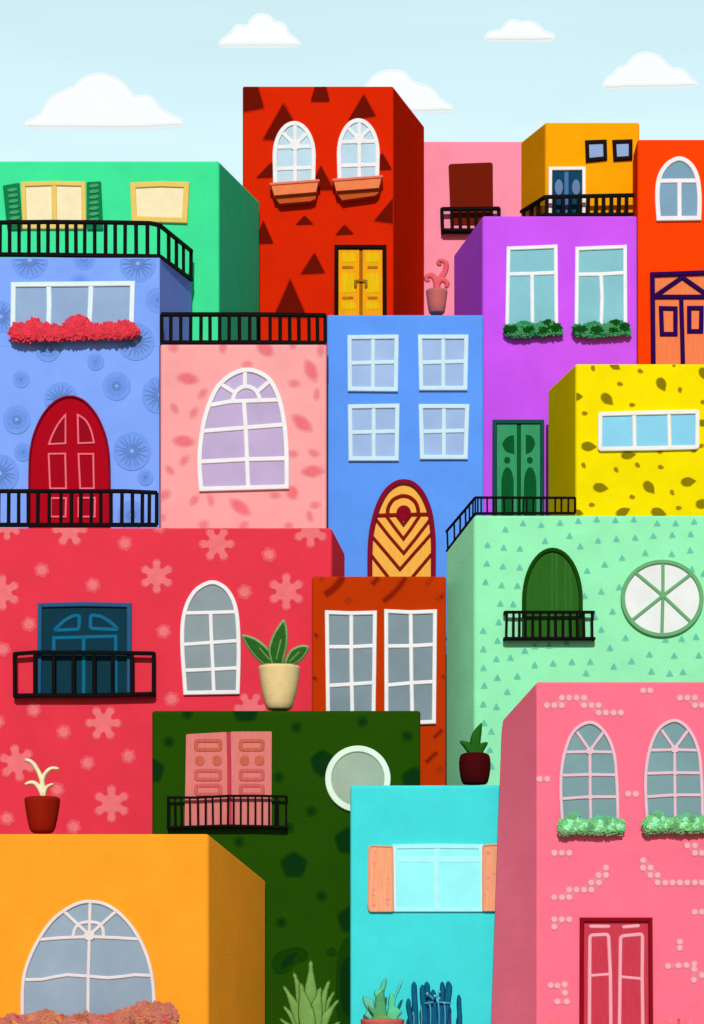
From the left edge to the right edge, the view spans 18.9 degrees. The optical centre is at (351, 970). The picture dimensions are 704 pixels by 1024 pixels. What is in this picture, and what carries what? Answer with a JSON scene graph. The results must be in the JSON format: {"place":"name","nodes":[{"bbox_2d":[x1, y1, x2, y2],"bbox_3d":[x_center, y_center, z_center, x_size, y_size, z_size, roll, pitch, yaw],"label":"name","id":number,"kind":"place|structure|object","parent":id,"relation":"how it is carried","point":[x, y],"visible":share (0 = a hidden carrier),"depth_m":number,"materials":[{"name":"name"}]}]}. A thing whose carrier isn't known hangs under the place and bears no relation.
{"place":"outdoors","nodes":[
{"label":"outdoors","id":0,"kind":"place"},
{"bbox_2d":[22,73,183,129],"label":"cloud","id":1,"kind":"structure","parent":0,"point":[99,101],"depth_m":185.96,"materials":[{"name":"white"}]},
{"bbox_2d":[218,13,300,47],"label":"cloud","id":2,"kind":"structure","parent":0,"point":[261,30],"depth_m":200.96,"materials":[{"name":"white"}]},
{"bbox_2d":[0,0,703,185],"label":"sky","id":3,"kind":"structure","parent":0,"point":[168,51],"materials":[{"name":"blue"}]},
{"bbox_2d":[364,69,453,113],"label":"cloud","id":4,"kind":"structure","parent":0,"point":[418,97],"depth_m":180.96,"materials":[{"name":"white"}]},
{"bbox_2d":[484,19,554,42],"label":"cloud","id":5,"kind":"structure","parent":0,"point":[516,31],"depth_m":205.98,"materials":[{"name":"white"}]},
{"bbox_2d":[602,51,698,89],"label":"cloud","id":6,"kind":"structure","parent":0,"point":[646,70],"depth_m":190.96,"materials":[{"name":"white"}]},
{"bbox_3d":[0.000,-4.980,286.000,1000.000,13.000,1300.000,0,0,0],"label":"ground","id":7,"kind":"structure","parent":0,"visible":0},
{"bbox_2d":[0,999,179,1023],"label":"rust shrub","id":8,"kind":"object","parent":7,"relation":"on","point":[144,1011],"visible":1,"depth_m":35.12,"materials":[{"name":"orange plant"}]},
{"bbox_2d":[0,220,192,527],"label":"periwinkle house","id":9,"kind":"structure","parent":7,"relation":"on","point":[82,414],"depth_m":43.50,"materials":[{"name":"paint"}]},
{"bbox_2d":[28,395,110,527],"bbox_3d":[-5.800,-10.397,43.465,1.689,2.805,0.071,0,0,0],"label":"door","id":10,"kind":"structure","parent":9,"relation":"in","point":[69,447],"depth_m":43.47,"materials":[{"name":"red wood"}]},
{"bbox_2d":[10,281,134,326],"bbox_3d":[-5.730,-13.642,43.474,2.562,1.012,0.073,0,0,0],"label":"window","id":11,"kind":"structure","parent":9,"relation":"in","point":[99,301],"depth_m":43.47,"materials":[{"name":"glass"}]},
{"bbox_2d":[6,314,141,343],"bbox_3d":[-5.686,-13.129,43.361,2.774,0.638,0.266,0,0,0],"label":"flower bed","id":12,"kind":"object","parent":9,"relation":"attached to","point":[77,327],"visible":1,"depth_m":43.25,"materials":[{"name":"red plant"}]},
{"bbox_2d":[0,161,258,339],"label":"green house","id":13,"kind":"structure","parent":7,"relation":"on","point":[207,212],"depth_m":46.20,"materials":[{"name":"paint"}]},
{"bbox_2d":[21,181,86,229],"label":"window","id":14,"kind":"structure","parent":13,"relation":"in","point":[40,200],"depth_m":46.17,"materials":[{"name":"paint"}]},
{"bbox_2d":[130,181,189,223],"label":"window","id":15,"kind":"structure","parent":13,"relation":"in","point":[157,201],"depth_m":46.17,"materials":[{"name":"paint"}]},
{"bbox_2d":[0,834,264,1023],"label":"orange house","id":16,"kind":"structure","parent":7,"relation":"on","point":[98,924],"depth_m":36.00,"materials":[{"name":"paint"}]},
{"bbox_2d":[24,758,59,833],"bbox_3d":[-5.349,-3.015,36.550,0.614,1.298,0.609,0,0,0],"label":"potted plant","id":17,"kind":"object","parent":16,"relation":"on","point":[42,810],"visible":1,"depth_m":36.37,"materials":[{"name":"red plant"}]},
{"bbox_2d":[21,900,155,1016],"bbox_3d":[-4.478,-0.069,35.974,2.299,2.255,0.073,0,0,0],"label":"window","id":18,"kind":"structure","parent":16,"relation":"in","point":[89,956],"depth_m":35.97,"materials":[{"name":"glass"}]},
{"bbox_2d":[0,489,344,833],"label":"crimson house","id":19,"kind":"structure","parent":7,"relation":"on","point":[112,640],"depth_m":42.00,"materials":[{"name":"paint"}]},
{"bbox_2d":[37,602,131,697],"bbox_3d":[-5.311,-6.353,41.960,1.877,1.889,0.081,0,0,0],"label":"door","id":20,"kind":"structure","parent":19,"relation":"in","point":[98,626],"depth_m":41.97,"materials":[{"name":"blue wood"}]},
{"bbox_2d":[180,580,240,694],"bbox_3d":[-2.805,-6.593,41.974,1.200,2.275,0.073,0,0,0],"label":"window","id":21,"kind":"structure","parent":19,"relation":"in","point":[210,637],"depth_m":41.97,"materials":[{"name":"glass"}]},
{"bbox_2d":[160,312,326,527],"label":"peach house","id":22,"kind":"structure","parent":7,"relation":"on","point":[243,433],"depth_m":43.35,"materials":[{"name":"paint"}]},
{"bbox_2d":[197,368,288,491],"bbox_3d":[-2.227,-11.061,43.324,1.878,2.532,0.073,0,0,0],"label":"window","id":23,"kind":"structure","parent":22,"relation":"in","point":[243,445],"depth_m":43.32,"materials":[{"name":"paint"}]},
{"bbox_2d":[152,711,419,1023],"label":"dark green house","id":24,"kind":"structure","parent":7,"relation":"on","point":[264,796],"depth_m":38.75,"materials":[{"name":"paint"}]},
{"bbox_2d":[242,619,308,710],"bbox_3d":[-1.444,-5.659,39.250,1.044,1.637,0.827,0,0,-37],"label":"potted plant","id":25,"kind":"object","parent":24,"relation":"on","point":[279,677],"visible":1,"depth_m":39.14,"materials":[{"name":"green plant"}]},
{"bbox_2d":[325,746,390,810],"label":"window","id":26,"kind":"structure","parent":24,"relation":"in","point":[352,765],"depth_m":38.72,"materials":[{"name":"glass"}]},
{"bbox_2d":[279,960,339,1023],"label":"aloe plant","id":27,"kind":"object","parent":7,"relation":"on","point":[310,1003],"visible":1,"depth_m":37.09,"materials":[{"name":"green plant"}]},
{"bbox_2d":[243,87,423,346],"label":"red tower house","id":28,"kind":"structure","parent":7,"relation":"on","point":[333,181],"depth_m":51.00,"materials":[{"name":"paint"}]},
{"bbox_2d":[273,121,315,182],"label":"window","id":29,"kind":"structure","parent":28,"relation":"in","point":[294,152],"depth_m":50.95,"materials":[{"name":"paint"}]},
{"bbox_2d":[337,118,379,177],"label":"window","id":30,"kind":"structure","parent":28,"relation":"in","point":[358,150],"depth_m":50.95,"materials":[{"name":"paint"}]},
{"bbox_2d":[334,245,386,314],"bbox_3d":[0.203,-16.510,50.955,1.267,1.885,0.091,0,0,0],"label":"door","id":31,"kind":"structure","parent":28,"relation":"in","point":[360,271],"depth_m":50.94,"materials":[{"name":"yellow wood"}]},
{"bbox_2d":[312,577,445,784],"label":"rust house","id":32,"kind":"structure","parent":7,"relation":"on","point":[378,643],"depth_m":40.97,"materials":[{"name":"paint"}]},
{"bbox_2d":[325,610,376,710],"bbox_3d":[-0.021,-5.851,40.974,1.009,2.229,0.073,0,0,0],"label":"window","id":33,"kind":"structure","parent":32,"relation":"in","point":[350,636],"depth_m":40.97,"materials":[{"name":"glass"}]},
{"bbox_2d":[384,609,436,724],"bbox_3d":[1.133,-5.860,40.974,1.023,2.261,0.073,0,0,0],"label":"window","id":34,"kind":"structure","parent":32,"relation":"in","point":[410,636],"depth_m":40.97,"materials":[{"name":"glass"}]},
{"bbox_2d":[360,978,403,1023],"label":"potted plant","id":35,"kind":"object","parent":7,"relation":"on","point":[377,1012],"visible":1,"depth_m":36.92,"materials":[{"name":"green plant"}]},
{"bbox_2d":[327,315,482,784],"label":"blue house","id":36,"kind":"structure","parent":7,"relation":"on","point":[404,440],"depth_m":44.30,"materials":[{"name":"paint"}]},
{"bbox_2d":[347,335,398,391],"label":"window","id":37,"kind":"structure","parent":36,"relation":"in","point":[372,360],"depth_m":44.27,"materials":[{"name":"paint"}]},
{"bbox_2d":[348,404,399,461],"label":"window","id":38,"kind":"structure","parent":36,"relation":"in","point":[373,429],"depth_m":44.27,"materials":[{"name":"paint"}]},
{"bbox_2d":[367,479,435,576],"bbox_3d":[1.037,-9.142,44.257,1.435,2.246,0.086,0,0,0],"label":"door","id":39,"kind":"structure","parent":36,"relation":"in","point":[401,537],"depth_m":44.27,"materials":[{"name":"orange wood"}]},
{"bbox_2d":[424,259,449,314],"bbox_3d":[1.791,-14.461,44.750,0.460,1.171,0.460,0,0,-39],"label":"potted plant","id":40,"kind":"object","parent":36,"relation":"on","point":[436,295],"visible":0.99,"depth_m":44.67,"materials":[{"name":"pink plant"}]},
{"bbox_2d":[418,335,468,390],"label":"window","id":41,"kind":"structure","parent":36,"relation":"in","point":[442,359],"depth_m":44.27,"materials":[{"name":"glass"}]},
{"bbox_2d":[418,404,468,459],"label":"window","id":42,"kind":"structure","parent":36,"relation":"in","point":[443,428],"depth_m":44.27,"materials":[{"name":"paint"}]},
{"bbox_2d":[350,785,499,1023],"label":"turquoise house","id":43,"kind":"structure","parent":7,"relation":"on","point":[423,865],"depth_m":37.50,"materials":[{"name":"paint"}]},
{"bbox_2d":[392,844,482,911],"bbox_3d":[1.518,-1.638,37.477,1.603,1.207,0.066,0,0,0],"label":"window","id":44,"kind":"structure","parent":43,"relation":"in","point":[427,877],"depth_m":37.47,"materials":[{"name":"glass"}]},
{"bbox_2d":[459,723,490,784],"bbox_3d":[2.207,-3.895,38.050,0.571,1.095,0.571,0,0,0],"label":"potted plant","id":45,"kind":"object","parent":43,"relation":"on","point":[474,764],"visible":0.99,"depth_m":37.87,"materials":[{"name":"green plant"}]},
{"bbox_2d":[406,981,461,1023],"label":"cactus","id":46,"kind":"object","parent":7,"relation":"on","point":[433,1010],"visible":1,"depth_m":36.85,"materials":[{"name":"blue plant"}]},
{"bbox_2d":[424,142,521,314],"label":"rose house","id":47,"kind":"structure","parent":7,"relation":"on","point":[468,186],"depth_m":56.50,"materials":[{"name":"paint"}]},
{"bbox_2d":[449,162,492,224],"bbox_3d":[3.171,-20.721,56.485,1.191,1.657,0.031,0,0,0],"label":"door","id":48,"kind":"structure","parent":47,"relation":"in","point":[470,184],"depth_m":56.47,"materials":[{"name":"brown wood"}]},
{"bbox_2d":[454,216,636,515],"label":"purple house","id":49,"kind":"structure","parent":7,"relation":"on","point":[566,272],"depth_m":47.00,"materials":[{"name":"paint"}]},
{"bbox_2d":[492,420,544,515],"bbox_3d":[3.689,-11.088,46.960,1.157,2.245,0.081,0,0,0],"label":"door","id":50,"kind":"structure","parent":49,"relation":"in","point":[517,445],"depth_m":46.95,"materials":[{"name":"green wood"}]},
{"bbox_2d":[505,244,557,324],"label":"window","id":51,"kind":"structure","parent":49,"relation":"in","point":[531,271],"depth_m":46.97,"materials":[{"name":"glass"}]},
{"bbox_2d":[503,318,563,337],"bbox_3d":[4.011,-14.211,46.884,1.366,0.468,0.226,0,0,0],"label":"window plant","id":52,"kind":"object","parent":49,"relation":"attached to","point":[548,327],"depth_m":46.80,"materials":[{"name":"green plant"}]},
{"bbox_2d":[574,245,626,324],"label":"window","id":53,"kind":"structure","parent":49,"relation":"in","point":[600,271],"depth_m":46.97,"materials":[{"name":"glass"}]},
{"bbox_2d":[571,319,632,338],"bbox_3d":[5.530,-14.193,46.882,1.370,0.445,0.231,0,0,0],"label":"window plant","id":54,"kind":"object","parent":49,"relation":"attached to","point":[610,328],"depth_m":46.80,"materials":[{"name":"green plant"}]},
{"bbox_2d":[540,1016,569,1023],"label":"grass tuft","id":55,"kind":"object","parent":7,"relation":"on","point":[557,1021],"visible":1,"depth_m":35.53,"materials":[{"name":"pink plant"}]},
{"bbox_2d":[445,496,703,784],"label":"mint house","id":56,"kind":"structure","parent":7,"relation":"on","point":[532,601],"depth_m":40.50,"materials":[{"name":"paint"}]},
{"bbox_2d":[522,548,582,640],"bbox_3d":[3.830,-7.192,40.465,1.161,1.769,0.071,0,0,0],"label":"door","id":57,"kind":"structure","parent":56,"relation":"in","point":[552,582],"depth_m":40.47,"materials":[{"name":"green wood"}]},
{"bbox_2d":[620,559,703,636],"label":"window","id":58,"kind":"structure","parent":56,"relation":"in","point":[659,598],"depth_m":40.47,"materials":[{"name":"glass"}]},
{"bbox_2d":[520,123,638,215],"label":"amber house","id":59,"kind":"structure","parent":7,"relation":"on","point":[576,169],"depth_m":50.00,"materials":[{"name":"paint"}]},
{"bbox_2d":[548,166,585,212],"bbox_3d":[5.072,-18.310,49.960,0.882,1.300,0.081,0,0,0],"label":"door","id":60,"kind":"structure","parent":59,"relation":"in","point":[561,180],"depth_m":49.95,"materials":[{"name":"blue wood"}]},
{"bbox_2d":[585,139,606,162],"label":"window","id":61,"kind":"structure","parent":59,"relation":"in","point":[595,150],"depth_m":49.94,"materials":[{"name":"wood"}]},
{"bbox_2d":[612,139,632,160],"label":"window","id":62,"kind":"structure","parent":59,"relation":"in","point":[622,149],"depth_m":49.94,"materials":[{"name":"wood"}]},
{"bbox_2d":[491,682,703,1023],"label":"pink house","id":63,"kind":"structure","parent":7,"relation":"on","point":[600,929],"depth_m":36.00,"materials":[{"name":"paint"}]},
{"bbox_2d":[559,721,618,819],"bbox_3d":[4.030,-3.339,35.974,1.027,1.801,0.073,0,0,0],"label":"window","id":64,"kind":"structure","parent":63,"relation":"in","point":[588,774],"depth_m":35.97,"materials":[{"name":"glass"}]},
{"bbox_2d":[557,812,625,836],"bbox_3d":[4.060,-2.477,35.896,1.172,0.427,0.223,0,0,0],"label":"window plant","id":65,"kind":"object","parent":63,"relation":"on","point":[571,823],"depth_m":35.81,"materials":[{"name":"green plant"}]},
{"bbox_2d":[579,917,652,1023],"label":"door","id":66,"kind":"structure","parent":63,"relation":"in","point":[616,953],"depth_m":35.97,"materials":[{"name":"red wood"}]},
{"bbox_2d":[642,810,703,835],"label":"window plant","id":67,"kind":"object","parent":63,"relation":"attached to","point":[657,822],"depth_m":35.81,"materials":[{"name":"green plant"}]},
{"bbox_2d":[643,719,703,817],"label":"window","id":68,"kind":"structure","parent":63,"relation":"in","point":[673,772],"depth_m":35.97,"materials":[{"name":"glass"}]},
{"bbox_2d":[548,364,703,515],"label":"yellow house","id":69,"kind":"structure","parent":7,"relation":"on","point":[625,439],"depth_m":44.00,"materials":[{"name":"paint"}]},
{"bbox_2d":[597,410,699,451],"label":"window","id":70,"kind":"structure","parent":69,"relation":"in","point":[656,430],"depth_m":43.97,"materials":[{"name":"glass"}]},
{"bbox_2d":[633,140,703,363],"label":"vermilion house","id":71,"kind":"structure","parent":7,"relation":"on","point":[668,192],"depth_m":49.00,"materials":[{"name":"paint"}]},
{"bbox_2d":[650,270,703,363],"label":"door","id":72,"kind":"structure","parent":71,"relation":"in","point":[676,297],"depth_m":48.98,"materials":[{"name":"orange wood"}]},
{"bbox_2d":[655,156,701,221],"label":"window","id":73,"kind":"structure","parent":71,"relation":"in","point":[678,194],"depth_m":48.98,"materials":[{"name":"paint"}]},
{"bbox_2d":[665,1013,691,1023],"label":"grass tuft","id":74,"kind":"object","parent":7,"relation":"on","point":[685,1021],"visible":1,"depth_m":35.53,"materials":[{"name":"pink plant"}]}
]}

